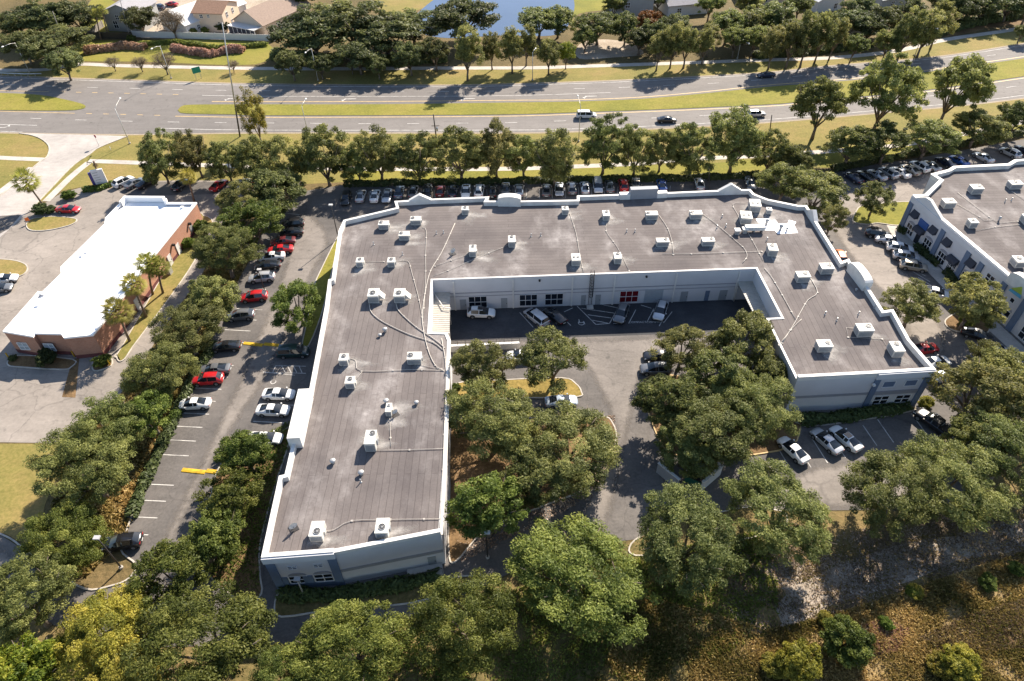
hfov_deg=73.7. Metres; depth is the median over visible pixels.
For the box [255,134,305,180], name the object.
tree
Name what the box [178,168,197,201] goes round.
palm tree
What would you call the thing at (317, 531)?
air conditioner
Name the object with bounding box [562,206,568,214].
air conditioner
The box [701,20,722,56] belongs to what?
tree
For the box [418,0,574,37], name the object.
lake
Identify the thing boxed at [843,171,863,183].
parked car
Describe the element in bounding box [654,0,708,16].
house
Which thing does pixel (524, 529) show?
fallen leaves
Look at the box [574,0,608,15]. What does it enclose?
lawn
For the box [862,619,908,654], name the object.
dead brush
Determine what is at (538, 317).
minivan
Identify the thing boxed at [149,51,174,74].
tree
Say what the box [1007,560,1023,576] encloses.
shrub
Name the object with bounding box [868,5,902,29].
tree
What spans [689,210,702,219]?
air conditioner
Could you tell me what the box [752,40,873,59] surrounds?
hedge
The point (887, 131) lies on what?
tree
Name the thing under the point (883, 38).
tree
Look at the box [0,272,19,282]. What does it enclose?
parked car
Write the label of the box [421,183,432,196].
parked car
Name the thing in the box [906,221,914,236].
window
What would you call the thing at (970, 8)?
tree
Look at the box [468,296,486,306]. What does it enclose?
window
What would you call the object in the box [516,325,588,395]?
tree
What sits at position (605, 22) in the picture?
tree
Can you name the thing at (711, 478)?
enclosure wall
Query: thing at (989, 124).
tree
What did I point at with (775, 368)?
tree
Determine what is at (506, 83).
road shoulder
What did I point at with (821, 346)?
air conditioner
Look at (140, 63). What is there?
tree
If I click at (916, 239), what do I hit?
door
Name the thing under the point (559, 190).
parked car
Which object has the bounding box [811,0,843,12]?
house
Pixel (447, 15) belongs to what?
tree
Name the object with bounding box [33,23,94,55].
tree
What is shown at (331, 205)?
car park lamp
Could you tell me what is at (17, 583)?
tree
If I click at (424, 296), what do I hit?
roof conduit
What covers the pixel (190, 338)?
tree
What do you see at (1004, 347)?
parked car
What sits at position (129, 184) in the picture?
parked car
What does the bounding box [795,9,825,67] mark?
tree
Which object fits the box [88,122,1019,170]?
sidewalk
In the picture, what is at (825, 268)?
air conditioner
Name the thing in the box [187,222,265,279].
tree
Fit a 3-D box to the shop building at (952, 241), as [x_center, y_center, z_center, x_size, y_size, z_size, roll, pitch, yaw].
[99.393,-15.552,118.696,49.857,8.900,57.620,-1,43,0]
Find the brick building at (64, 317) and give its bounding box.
[3,196,202,358]
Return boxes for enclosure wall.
[656,462,680,484]
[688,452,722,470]
[700,464,722,489]
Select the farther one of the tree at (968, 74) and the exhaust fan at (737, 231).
the tree at (968, 74)
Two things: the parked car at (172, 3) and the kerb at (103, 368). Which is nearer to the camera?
the kerb at (103, 368)
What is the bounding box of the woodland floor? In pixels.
[0,453,1023,680]
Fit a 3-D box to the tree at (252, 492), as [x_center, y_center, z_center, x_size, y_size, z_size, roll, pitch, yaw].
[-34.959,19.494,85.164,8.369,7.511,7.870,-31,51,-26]
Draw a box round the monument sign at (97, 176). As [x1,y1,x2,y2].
[87,168,108,184]
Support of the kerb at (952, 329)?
on the parking lot at (638, 479)
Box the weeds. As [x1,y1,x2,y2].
[761,516,1023,628]
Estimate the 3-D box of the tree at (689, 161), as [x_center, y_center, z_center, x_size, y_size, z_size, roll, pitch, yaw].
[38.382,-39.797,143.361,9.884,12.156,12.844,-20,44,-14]
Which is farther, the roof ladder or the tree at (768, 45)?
the tree at (768, 45)
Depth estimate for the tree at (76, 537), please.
78.78 m
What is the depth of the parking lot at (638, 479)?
97.38 m
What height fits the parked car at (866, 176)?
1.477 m
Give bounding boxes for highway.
[0,44,1023,133]
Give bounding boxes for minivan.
[276,343,309,358]
[523,307,549,327]
[576,109,596,118]
[592,176,603,192]
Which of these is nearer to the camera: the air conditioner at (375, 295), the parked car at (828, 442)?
the parked car at (828, 442)
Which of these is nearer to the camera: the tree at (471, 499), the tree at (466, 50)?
the tree at (471, 499)
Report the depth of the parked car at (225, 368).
105.17 m
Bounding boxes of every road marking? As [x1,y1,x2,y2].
[0,45,1022,131]
[0,56,1023,117]
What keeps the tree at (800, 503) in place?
on the woodland floor
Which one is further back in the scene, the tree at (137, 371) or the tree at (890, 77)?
the tree at (890, 77)
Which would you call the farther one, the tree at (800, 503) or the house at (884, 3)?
the house at (884, 3)
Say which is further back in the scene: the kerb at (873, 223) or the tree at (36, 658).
the kerb at (873, 223)
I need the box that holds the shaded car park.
[117,182,274,195]
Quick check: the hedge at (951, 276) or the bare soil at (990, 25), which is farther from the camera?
the bare soil at (990, 25)
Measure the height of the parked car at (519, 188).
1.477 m
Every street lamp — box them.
[115,97,130,143]
[151,46,171,78]
[532,48,535,80]
[577,95,580,141]
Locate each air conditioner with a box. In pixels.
[308,521,326,541]
[338,353,349,365]
[344,376,356,388]
[356,257,364,267]
[364,430,378,451]
[367,288,384,302]
[374,518,390,538]
[378,220,389,229]
[385,403,393,416]
[387,257,395,267]
[393,288,410,302]
[398,231,410,240]
[406,352,422,364]
[410,216,421,224]
[461,206,468,214]
[469,245,476,256]
[508,235,515,247]
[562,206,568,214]
[571,253,580,265]
[602,210,609,220]
[613,252,621,263]
[645,211,657,219]
[655,238,669,246]
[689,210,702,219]
[701,237,714,246]
[739,211,752,224]
[748,199,761,212]
[765,207,771,213]
[766,243,778,256]
[794,271,810,282]
[814,339,833,352]
[817,263,834,274]
[853,323,874,336]
[886,341,905,357]
[939,198,956,208]
[965,218,979,228]
[967,184,984,194]
[1006,180,1023,189]
[1009,255,1023,267]
[1019,214,1023,224]
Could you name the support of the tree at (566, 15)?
on the ground at (106, 572)
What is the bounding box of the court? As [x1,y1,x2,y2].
[450,299,751,340]
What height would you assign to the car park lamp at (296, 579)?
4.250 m
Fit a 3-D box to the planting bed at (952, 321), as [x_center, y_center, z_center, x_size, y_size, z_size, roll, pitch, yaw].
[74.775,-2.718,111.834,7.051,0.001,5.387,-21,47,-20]
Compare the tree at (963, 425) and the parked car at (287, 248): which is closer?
the tree at (963, 425)
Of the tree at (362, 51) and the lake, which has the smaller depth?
the tree at (362, 51)
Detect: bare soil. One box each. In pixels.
[576,39,642,58]
[943,19,1023,36]
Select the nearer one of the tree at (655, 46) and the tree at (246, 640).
the tree at (246, 640)
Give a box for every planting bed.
[0,259,26,274]
[8,356,74,368]
[27,217,75,229]
[93,360,111,369]
[115,214,211,360]
[203,428,288,603]
[275,576,479,615]
[303,239,336,345]
[449,417,614,561]
[457,378,581,399]
[630,508,786,554]
[644,375,799,453]
[798,407,915,424]
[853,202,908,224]
[946,311,988,330]
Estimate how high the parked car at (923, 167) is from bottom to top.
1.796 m
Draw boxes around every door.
[133,297,140,310]
[167,253,173,265]
[175,243,181,254]
[459,299,466,309]
[500,297,507,307]
[580,294,586,304]
[594,294,601,304]
[643,289,663,302]
[679,291,688,301]
[703,290,710,300]
[717,289,728,299]
[913,233,920,243]
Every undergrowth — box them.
[48,249,246,578]
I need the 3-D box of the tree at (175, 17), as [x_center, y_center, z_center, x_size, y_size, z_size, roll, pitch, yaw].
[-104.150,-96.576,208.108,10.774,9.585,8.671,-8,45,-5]
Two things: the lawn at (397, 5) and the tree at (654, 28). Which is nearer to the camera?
the tree at (654, 28)
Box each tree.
[0,11,39,34]
[0,29,39,63]
[0,548,76,645]
[0,629,66,680]
[2,0,75,31]
[9,166,42,202]
[13,498,113,580]
[14,32,70,63]
[22,419,136,511]
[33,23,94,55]
[39,47,83,80]
[50,0,104,35]
[51,581,151,680]
[56,390,149,467]
[79,633,171,680]
[90,8,101,39]
[97,5,107,31]
[99,294,135,341]
[104,55,120,70]
[116,579,284,680]
[118,6,159,30]
[118,271,149,316]
[118,339,201,401]
[121,388,180,437]
[122,534,211,618]
[130,56,146,71]
[132,252,162,294]
[135,127,184,185]
[146,254,171,293]
[147,297,226,360]
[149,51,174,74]
[152,8,186,38]
[168,128,207,177]
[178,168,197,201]
[183,275,241,329]
[186,507,247,572]
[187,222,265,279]
[191,467,266,521]
[201,140,247,181]
[212,429,277,478]
[214,179,260,222]
[214,198,284,247]
[225,59,239,70]
[230,134,275,179]
[234,85,267,139]
[241,166,306,213]
[248,644,319,680]
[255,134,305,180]
[266,3,353,55]
[269,278,323,333]
[273,50,306,80]
[276,598,418,680]
[292,122,351,186]
[306,53,334,79]
[310,0,396,53]
[331,41,381,74]
[339,141,376,181]
[340,59,352,73]
[350,11,425,55]
[350,124,399,179]
[364,54,389,79]
[388,130,441,180]
[389,7,443,43]
[390,40,423,75]
[404,568,519,680]
[415,36,449,70]
[425,0,501,38]
[427,125,490,180]
[444,375,533,463]
[444,470,530,539]
[449,338,517,392]
[451,23,486,80]
[476,117,518,177]
[481,31,499,69]
[494,25,525,73]
[497,134,541,175]
[499,441,574,508]
[502,512,662,647]
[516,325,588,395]
[517,6,561,39]
[517,24,538,65]
[521,399,623,499]
[532,127,580,186]
[536,37,562,74]
[541,4,577,38]
[557,41,576,68]
[571,27,598,52]
[573,11,620,44]
[577,112,635,174]
[601,0,626,13]
[612,10,639,45]
[615,123,663,175]
[624,26,654,54]
[629,373,711,425]
[635,479,749,598]
[636,9,662,26]
[637,18,670,53]
[644,128,681,171]
[646,29,673,70]
[647,324,714,373]
[653,422,720,479]
[654,0,665,12]
[661,20,685,68]
[662,12,691,36]
[662,383,773,466]
[667,121,723,174]
[672,23,702,68]
[682,346,752,403]
[692,26,715,64]
[694,0,726,21]
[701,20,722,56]
[702,103,765,172]
[706,7,748,44]
[707,308,778,367]
[714,366,803,439]
[718,24,751,57]
[719,455,834,566]
[726,10,765,44]
[735,0,765,9]
[741,3,784,38]
[744,25,770,56]
[746,128,792,169]
[747,351,788,394]
[754,161,815,201]
[758,24,789,69]
[762,0,797,29]
[774,18,810,47]
[775,143,815,171]
[781,20,809,68]
[784,170,849,214]
[787,0,815,18]
[789,74,850,139]
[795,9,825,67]
[812,9,845,62]
[817,204,850,235]
[819,124,881,162]
[825,17,851,59]
[832,8,870,32]
[837,0,878,12]
[837,448,947,542]
[841,33,870,62]
[846,51,929,128]
[851,12,889,38]
[853,180,897,216]
[865,119,911,164]
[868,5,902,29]
[872,28,907,60]
[879,277,943,327]
[892,5,929,59]
[897,428,1023,532]
[899,0,928,18]
[906,118,962,160]
[909,8,947,57]
[922,359,1023,424]
[927,0,963,13]
[929,0,962,48]
[932,52,997,125]
[939,412,1011,456]
[942,271,1009,329]
[948,0,982,21]
[951,108,1012,147]
[963,409,1023,505]
[965,339,1013,372]
[972,345,1023,394]
[975,380,1023,426]
[978,0,1010,17]
[996,100,1023,139]
[1002,0,1023,21]
[1005,0,1023,25]
[1013,25,1023,42]
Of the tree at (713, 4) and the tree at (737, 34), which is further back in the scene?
the tree at (713, 4)
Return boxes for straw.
[917,598,1023,651]
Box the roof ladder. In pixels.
[586,270,594,308]
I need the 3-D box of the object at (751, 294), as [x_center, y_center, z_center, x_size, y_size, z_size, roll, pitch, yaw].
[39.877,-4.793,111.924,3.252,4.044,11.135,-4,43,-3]
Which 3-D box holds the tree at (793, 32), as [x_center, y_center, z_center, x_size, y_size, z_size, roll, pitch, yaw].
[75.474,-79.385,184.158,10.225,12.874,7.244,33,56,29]
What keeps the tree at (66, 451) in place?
on the ground at (106, 572)
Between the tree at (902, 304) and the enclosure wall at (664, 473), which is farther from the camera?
the tree at (902, 304)
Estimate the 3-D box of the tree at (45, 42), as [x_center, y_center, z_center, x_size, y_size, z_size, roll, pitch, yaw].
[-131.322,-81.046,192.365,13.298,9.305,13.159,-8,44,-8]
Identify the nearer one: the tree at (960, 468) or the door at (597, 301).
the tree at (960, 468)
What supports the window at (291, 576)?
in the warehouse
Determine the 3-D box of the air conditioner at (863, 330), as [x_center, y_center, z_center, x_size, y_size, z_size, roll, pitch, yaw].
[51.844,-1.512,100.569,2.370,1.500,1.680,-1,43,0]
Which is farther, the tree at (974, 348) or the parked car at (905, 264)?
the parked car at (905, 264)
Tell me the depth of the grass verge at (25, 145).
160.13 m
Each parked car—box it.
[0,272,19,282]
[0,282,13,292]
[55,204,80,213]
[101,531,143,552]
[111,175,134,187]
[123,177,141,189]
[134,179,151,189]
[156,3,165,9]
[165,1,178,6]
[170,179,188,191]
[178,397,211,411]
[191,371,224,386]
[199,363,231,374]
[209,179,227,191]
[211,340,241,353]
[226,307,254,322]
[237,178,250,188]
[239,289,267,303]
[248,270,275,283]
[253,430,283,445]
[254,260,280,271]
[255,403,290,417]
[259,251,285,260]
[261,387,295,401]
[267,244,293,253]
[270,236,295,245]
[278,227,303,236]
[280,216,304,228]
[339,189,351,205]
[355,189,366,202]
[369,189,380,202]
[381,188,392,202]
[394,185,404,198]
[408,185,418,197]
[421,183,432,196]
[435,185,445,196]
[448,184,458,197]
[460,184,470,197]
[467,306,495,319]
[474,184,484,196]
[488,184,497,197]
[500,182,510,193]
[506,349,532,360]
[514,184,523,196]
[541,184,551,196]
[542,306,567,325]
[544,393,577,408]
[554,182,564,196]
[567,181,577,194]
[579,181,589,194]
[605,180,614,192]
[613,302,629,323]
[618,178,628,191]
[631,176,641,186]
[639,361,671,375]
[642,349,667,362]
[652,300,668,320]
[656,179,666,189]
[694,178,704,190]
[744,176,755,189]
[777,436,810,464]
[810,427,844,455]
[828,425,863,452]
[835,249,847,260]
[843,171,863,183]
[855,170,876,181]
[865,226,891,237]
[866,169,888,181]
[874,234,901,243]
[878,166,899,179]
[886,240,913,252]
[891,166,912,178]
[892,248,920,260]
[899,164,921,175]
[899,258,927,272]
[909,160,931,172]
[914,341,939,353]
[921,285,949,297]
[922,160,942,171]
[926,354,951,367]
[933,370,948,384]
[934,156,956,167]
[948,155,970,165]
[960,326,994,340]
[972,152,995,163]
[977,341,1009,349]
[999,147,1022,158]
[1014,145,1023,152]
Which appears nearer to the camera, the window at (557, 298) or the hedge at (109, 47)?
the window at (557, 298)
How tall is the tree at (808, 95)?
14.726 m
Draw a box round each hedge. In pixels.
[81,40,147,54]
[81,180,111,192]
[124,339,217,519]
[136,39,267,48]
[169,43,245,57]
[269,47,447,65]
[275,567,440,604]
[343,170,760,187]
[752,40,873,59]
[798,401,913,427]
[829,129,1023,171]
[896,224,906,234]
[913,242,940,266]
[928,10,1022,38]
[942,266,959,284]
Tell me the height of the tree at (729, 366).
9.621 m
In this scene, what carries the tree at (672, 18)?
on the ground at (106, 572)
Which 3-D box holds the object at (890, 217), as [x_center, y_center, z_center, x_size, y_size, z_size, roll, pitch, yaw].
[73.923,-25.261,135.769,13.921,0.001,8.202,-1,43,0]
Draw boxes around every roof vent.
[329,458,335,464]
[358,469,363,475]
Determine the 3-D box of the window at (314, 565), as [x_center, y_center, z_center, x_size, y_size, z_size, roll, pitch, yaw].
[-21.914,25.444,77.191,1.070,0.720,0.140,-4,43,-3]
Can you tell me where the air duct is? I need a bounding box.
[744,224,765,232]
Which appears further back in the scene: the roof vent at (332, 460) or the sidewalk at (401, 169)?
the sidewalk at (401, 169)
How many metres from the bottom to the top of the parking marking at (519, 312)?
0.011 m
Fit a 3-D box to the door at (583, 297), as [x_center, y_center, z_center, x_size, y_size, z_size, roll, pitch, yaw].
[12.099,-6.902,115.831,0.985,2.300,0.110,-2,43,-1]
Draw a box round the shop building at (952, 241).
[899,159,1023,343]
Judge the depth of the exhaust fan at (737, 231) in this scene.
119.56 m
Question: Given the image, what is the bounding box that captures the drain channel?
[62,358,78,397]
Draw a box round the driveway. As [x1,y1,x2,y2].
[0,133,124,236]
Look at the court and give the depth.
113.69 m
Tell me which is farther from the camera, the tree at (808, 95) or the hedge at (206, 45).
the hedge at (206, 45)
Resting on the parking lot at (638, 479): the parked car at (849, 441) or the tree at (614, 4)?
the parked car at (849, 441)
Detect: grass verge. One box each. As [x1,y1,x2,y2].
[0,31,1023,84]
[0,99,1023,203]
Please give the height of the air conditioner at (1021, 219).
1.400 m
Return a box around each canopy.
[432,292,450,336]
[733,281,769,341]
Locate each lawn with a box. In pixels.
[0,444,58,541]
[45,39,271,64]
[83,0,121,31]
[349,160,765,179]
[376,0,432,12]
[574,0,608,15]
[812,124,1023,167]
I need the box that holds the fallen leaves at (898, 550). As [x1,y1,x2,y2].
[723,495,1023,638]
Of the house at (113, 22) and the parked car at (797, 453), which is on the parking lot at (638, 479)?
the parked car at (797, 453)
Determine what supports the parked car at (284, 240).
on the parking lot at (638, 479)
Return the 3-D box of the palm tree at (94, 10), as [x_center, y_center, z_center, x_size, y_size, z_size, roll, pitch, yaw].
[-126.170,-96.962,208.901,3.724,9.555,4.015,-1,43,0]
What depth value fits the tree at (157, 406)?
92.98 m
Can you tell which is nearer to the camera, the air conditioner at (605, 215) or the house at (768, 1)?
the air conditioner at (605, 215)
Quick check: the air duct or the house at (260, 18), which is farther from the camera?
the house at (260, 18)
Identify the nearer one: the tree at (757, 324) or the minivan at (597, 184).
the tree at (757, 324)
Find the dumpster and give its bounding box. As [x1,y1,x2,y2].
[684,464,705,487]
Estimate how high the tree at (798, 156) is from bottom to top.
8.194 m
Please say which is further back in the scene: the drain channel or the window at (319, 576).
the drain channel
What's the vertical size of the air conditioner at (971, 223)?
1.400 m
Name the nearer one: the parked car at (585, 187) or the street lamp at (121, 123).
the parked car at (585, 187)
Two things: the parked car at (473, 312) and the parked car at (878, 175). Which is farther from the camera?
the parked car at (878, 175)
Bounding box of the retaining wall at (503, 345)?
[451,338,519,351]
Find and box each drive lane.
[0,552,20,569]
[141,214,326,594]
[462,336,716,526]
[761,455,930,508]
[831,171,944,370]
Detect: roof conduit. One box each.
[328,518,424,530]
[350,358,443,371]
[369,304,442,349]
[376,448,444,450]
[396,260,423,325]
[396,304,444,347]
[421,223,454,369]
[423,227,426,322]
[434,245,507,275]
[439,338,445,527]
[690,251,762,254]
[703,214,746,262]
[764,268,796,320]
[781,278,817,343]
[846,327,885,343]
[960,194,1018,222]
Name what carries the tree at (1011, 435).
on the woodland floor
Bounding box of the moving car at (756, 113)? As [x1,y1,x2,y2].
[747,108,765,117]
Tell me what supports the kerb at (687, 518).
on the woodland floor
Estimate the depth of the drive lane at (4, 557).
83.38 m
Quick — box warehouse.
[261,183,935,588]
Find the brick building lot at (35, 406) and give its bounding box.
[0,180,245,442]
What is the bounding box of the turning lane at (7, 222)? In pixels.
[0,215,19,232]
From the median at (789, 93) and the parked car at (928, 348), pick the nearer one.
the parked car at (928, 348)
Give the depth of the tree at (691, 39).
183.51 m
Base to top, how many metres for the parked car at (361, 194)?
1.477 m
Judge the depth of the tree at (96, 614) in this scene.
69.49 m
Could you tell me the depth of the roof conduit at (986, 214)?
122.94 m
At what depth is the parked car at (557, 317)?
112.96 m
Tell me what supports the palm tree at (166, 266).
on the planting bed at (181, 264)
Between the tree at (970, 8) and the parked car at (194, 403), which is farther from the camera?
the tree at (970, 8)
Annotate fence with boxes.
[86,20,103,34]
[86,32,131,38]
[131,30,272,40]
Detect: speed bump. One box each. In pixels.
[181,468,205,474]
[205,469,217,473]
[243,342,262,346]
[263,342,278,346]
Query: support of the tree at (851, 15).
on the ground at (106, 572)
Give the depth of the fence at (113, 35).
211.54 m
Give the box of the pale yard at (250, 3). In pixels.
[141,0,269,39]
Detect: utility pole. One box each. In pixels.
[222,23,240,136]
[432,114,438,137]
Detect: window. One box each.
[16,342,30,349]
[43,343,56,350]
[112,21,118,27]
[287,566,296,569]
[288,573,306,583]
[313,564,322,567]
[313,571,334,581]
[426,555,437,564]
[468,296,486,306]
[519,294,536,305]
[545,293,562,304]
[619,290,638,302]
[871,395,889,403]
[893,394,911,402]
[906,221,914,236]
[922,236,932,250]
[936,249,947,265]
[945,262,956,271]
[985,272,995,285]
[998,307,1011,322]
[1017,325,1023,341]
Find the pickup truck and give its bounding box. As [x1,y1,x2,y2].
[913,407,952,439]
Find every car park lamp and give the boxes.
[92,535,123,569]
[257,268,265,289]
[293,577,302,596]
[328,204,337,237]
[484,530,489,558]
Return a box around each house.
[100,0,159,31]
[160,0,246,32]
[190,0,239,31]
[227,0,311,34]
[609,0,653,17]
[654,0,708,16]
[749,0,784,4]
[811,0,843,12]
[875,0,906,7]
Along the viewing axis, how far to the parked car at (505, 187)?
142.50 m
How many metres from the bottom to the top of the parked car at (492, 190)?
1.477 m
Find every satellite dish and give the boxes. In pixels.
[288,523,298,533]
[392,409,399,417]
[449,248,455,255]
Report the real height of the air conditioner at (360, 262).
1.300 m
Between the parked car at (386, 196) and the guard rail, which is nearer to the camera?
the parked car at (386, 196)
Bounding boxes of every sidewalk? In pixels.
[0,27,1015,71]
[0,156,43,160]
[0,167,31,193]
[43,162,91,200]
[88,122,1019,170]
[887,225,1023,356]
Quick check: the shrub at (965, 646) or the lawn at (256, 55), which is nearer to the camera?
the shrub at (965, 646)
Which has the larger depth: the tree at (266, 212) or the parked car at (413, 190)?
the parked car at (413, 190)
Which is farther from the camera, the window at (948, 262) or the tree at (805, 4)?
the tree at (805, 4)
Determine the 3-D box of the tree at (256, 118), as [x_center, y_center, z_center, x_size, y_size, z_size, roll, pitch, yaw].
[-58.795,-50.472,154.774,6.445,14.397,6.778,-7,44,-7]
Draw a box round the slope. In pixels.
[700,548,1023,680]
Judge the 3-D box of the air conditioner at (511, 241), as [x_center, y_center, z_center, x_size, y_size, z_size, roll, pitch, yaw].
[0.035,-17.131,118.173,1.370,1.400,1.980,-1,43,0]
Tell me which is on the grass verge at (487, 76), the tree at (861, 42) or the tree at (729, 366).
the tree at (861, 42)
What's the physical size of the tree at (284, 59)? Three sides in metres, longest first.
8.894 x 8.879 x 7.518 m
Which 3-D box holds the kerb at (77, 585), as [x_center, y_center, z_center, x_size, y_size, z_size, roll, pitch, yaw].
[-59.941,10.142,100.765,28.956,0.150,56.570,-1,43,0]
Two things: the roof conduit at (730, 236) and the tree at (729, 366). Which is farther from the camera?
the roof conduit at (730, 236)
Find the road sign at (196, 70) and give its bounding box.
[191,66,201,79]
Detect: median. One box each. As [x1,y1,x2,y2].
[0,93,85,109]
[178,58,1023,114]
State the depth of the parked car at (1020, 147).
152.75 m
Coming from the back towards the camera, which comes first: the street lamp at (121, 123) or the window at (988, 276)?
the street lamp at (121, 123)
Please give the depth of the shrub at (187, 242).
129.46 m
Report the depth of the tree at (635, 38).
192.37 m
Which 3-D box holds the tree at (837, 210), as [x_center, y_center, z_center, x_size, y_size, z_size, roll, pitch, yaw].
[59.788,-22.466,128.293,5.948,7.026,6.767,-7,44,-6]
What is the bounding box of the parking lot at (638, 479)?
[0,139,1023,646]
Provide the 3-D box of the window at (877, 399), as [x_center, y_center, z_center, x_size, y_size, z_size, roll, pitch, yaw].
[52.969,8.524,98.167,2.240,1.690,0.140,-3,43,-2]
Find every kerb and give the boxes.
[0,133,127,210]
[0,342,207,590]
[4,259,27,275]
[6,355,76,369]
[26,216,76,230]
[92,356,112,370]
[114,213,212,361]
[202,426,288,599]
[274,574,480,617]
[302,238,336,345]
[448,415,616,563]
[458,377,582,401]
[628,506,788,555]
[642,374,800,455]
[795,406,919,426]
[852,201,908,225]
[944,310,989,332]
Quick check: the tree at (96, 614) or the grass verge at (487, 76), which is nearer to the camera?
the tree at (96, 614)
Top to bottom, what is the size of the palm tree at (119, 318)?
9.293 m
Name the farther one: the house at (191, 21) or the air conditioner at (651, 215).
the house at (191, 21)
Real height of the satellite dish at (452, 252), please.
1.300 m
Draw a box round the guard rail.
[0,72,40,75]
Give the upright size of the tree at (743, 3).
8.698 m
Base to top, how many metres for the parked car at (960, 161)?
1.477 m
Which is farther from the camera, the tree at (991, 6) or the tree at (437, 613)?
the tree at (991, 6)
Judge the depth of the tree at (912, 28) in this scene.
184.65 m
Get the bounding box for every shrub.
[7,354,17,360]
[30,202,47,214]
[34,346,57,367]
[46,204,55,213]
[60,190,76,199]
[89,353,112,367]
[125,34,136,41]
[181,237,195,247]
[192,219,210,231]
[200,26,209,32]
[214,22,229,29]
[452,382,461,390]
[760,651,788,679]
[775,637,822,680]
[817,609,833,625]
[819,613,876,669]
[877,615,895,629]
[905,583,919,597]
[907,582,924,600]
[917,395,934,408]
[926,650,955,680]
[939,643,984,680]
[952,641,972,651]
[958,318,974,326]
[978,571,997,592]
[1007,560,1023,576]
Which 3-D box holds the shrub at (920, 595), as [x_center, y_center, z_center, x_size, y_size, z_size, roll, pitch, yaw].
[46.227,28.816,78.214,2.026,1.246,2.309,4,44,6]
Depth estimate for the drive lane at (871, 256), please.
126.06 m
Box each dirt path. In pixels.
[765,519,1023,626]
[913,615,1023,658]
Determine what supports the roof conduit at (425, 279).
on the warehouse
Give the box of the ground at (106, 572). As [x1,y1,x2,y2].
[0,0,1023,647]
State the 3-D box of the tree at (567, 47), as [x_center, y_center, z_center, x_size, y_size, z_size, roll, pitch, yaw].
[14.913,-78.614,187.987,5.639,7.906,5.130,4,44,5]
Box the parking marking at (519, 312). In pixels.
[127,186,931,534]
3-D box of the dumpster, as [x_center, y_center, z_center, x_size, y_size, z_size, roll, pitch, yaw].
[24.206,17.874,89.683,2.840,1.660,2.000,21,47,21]
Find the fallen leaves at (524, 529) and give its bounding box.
[450,415,619,561]
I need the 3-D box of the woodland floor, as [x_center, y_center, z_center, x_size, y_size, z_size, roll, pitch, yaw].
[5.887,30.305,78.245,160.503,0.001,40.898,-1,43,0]
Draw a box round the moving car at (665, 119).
[657,115,676,123]
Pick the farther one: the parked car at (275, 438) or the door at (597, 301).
the door at (597, 301)
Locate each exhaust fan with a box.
[734,228,740,234]
[742,227,748,233]
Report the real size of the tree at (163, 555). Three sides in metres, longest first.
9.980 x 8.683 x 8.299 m
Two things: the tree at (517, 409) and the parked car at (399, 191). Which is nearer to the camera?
the tree at (517, 409)
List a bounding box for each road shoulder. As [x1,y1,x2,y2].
[0,43,1023,84]
[0,98,1023,134]
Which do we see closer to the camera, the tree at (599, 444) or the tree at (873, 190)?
the tree at (599, 444)
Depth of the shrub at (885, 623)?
75.46 m
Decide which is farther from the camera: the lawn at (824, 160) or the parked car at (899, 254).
the lawn at (824, 160)
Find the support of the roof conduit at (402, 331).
on the warehouse
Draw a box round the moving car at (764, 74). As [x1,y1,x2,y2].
[757,71,775,78]
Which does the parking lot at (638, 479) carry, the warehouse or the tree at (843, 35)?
the warehouse
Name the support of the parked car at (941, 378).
on the parking lot at (638, 479)
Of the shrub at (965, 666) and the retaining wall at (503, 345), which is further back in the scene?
the retaining wall at (503, 345)
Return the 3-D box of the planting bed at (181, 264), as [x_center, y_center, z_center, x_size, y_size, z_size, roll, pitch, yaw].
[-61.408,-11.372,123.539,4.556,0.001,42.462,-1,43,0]
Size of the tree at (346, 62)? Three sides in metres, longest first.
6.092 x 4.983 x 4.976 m
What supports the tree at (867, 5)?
on the ground at (106, 572)
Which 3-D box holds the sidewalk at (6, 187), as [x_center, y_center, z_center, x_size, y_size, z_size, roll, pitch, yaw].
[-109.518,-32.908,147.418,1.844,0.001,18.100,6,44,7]

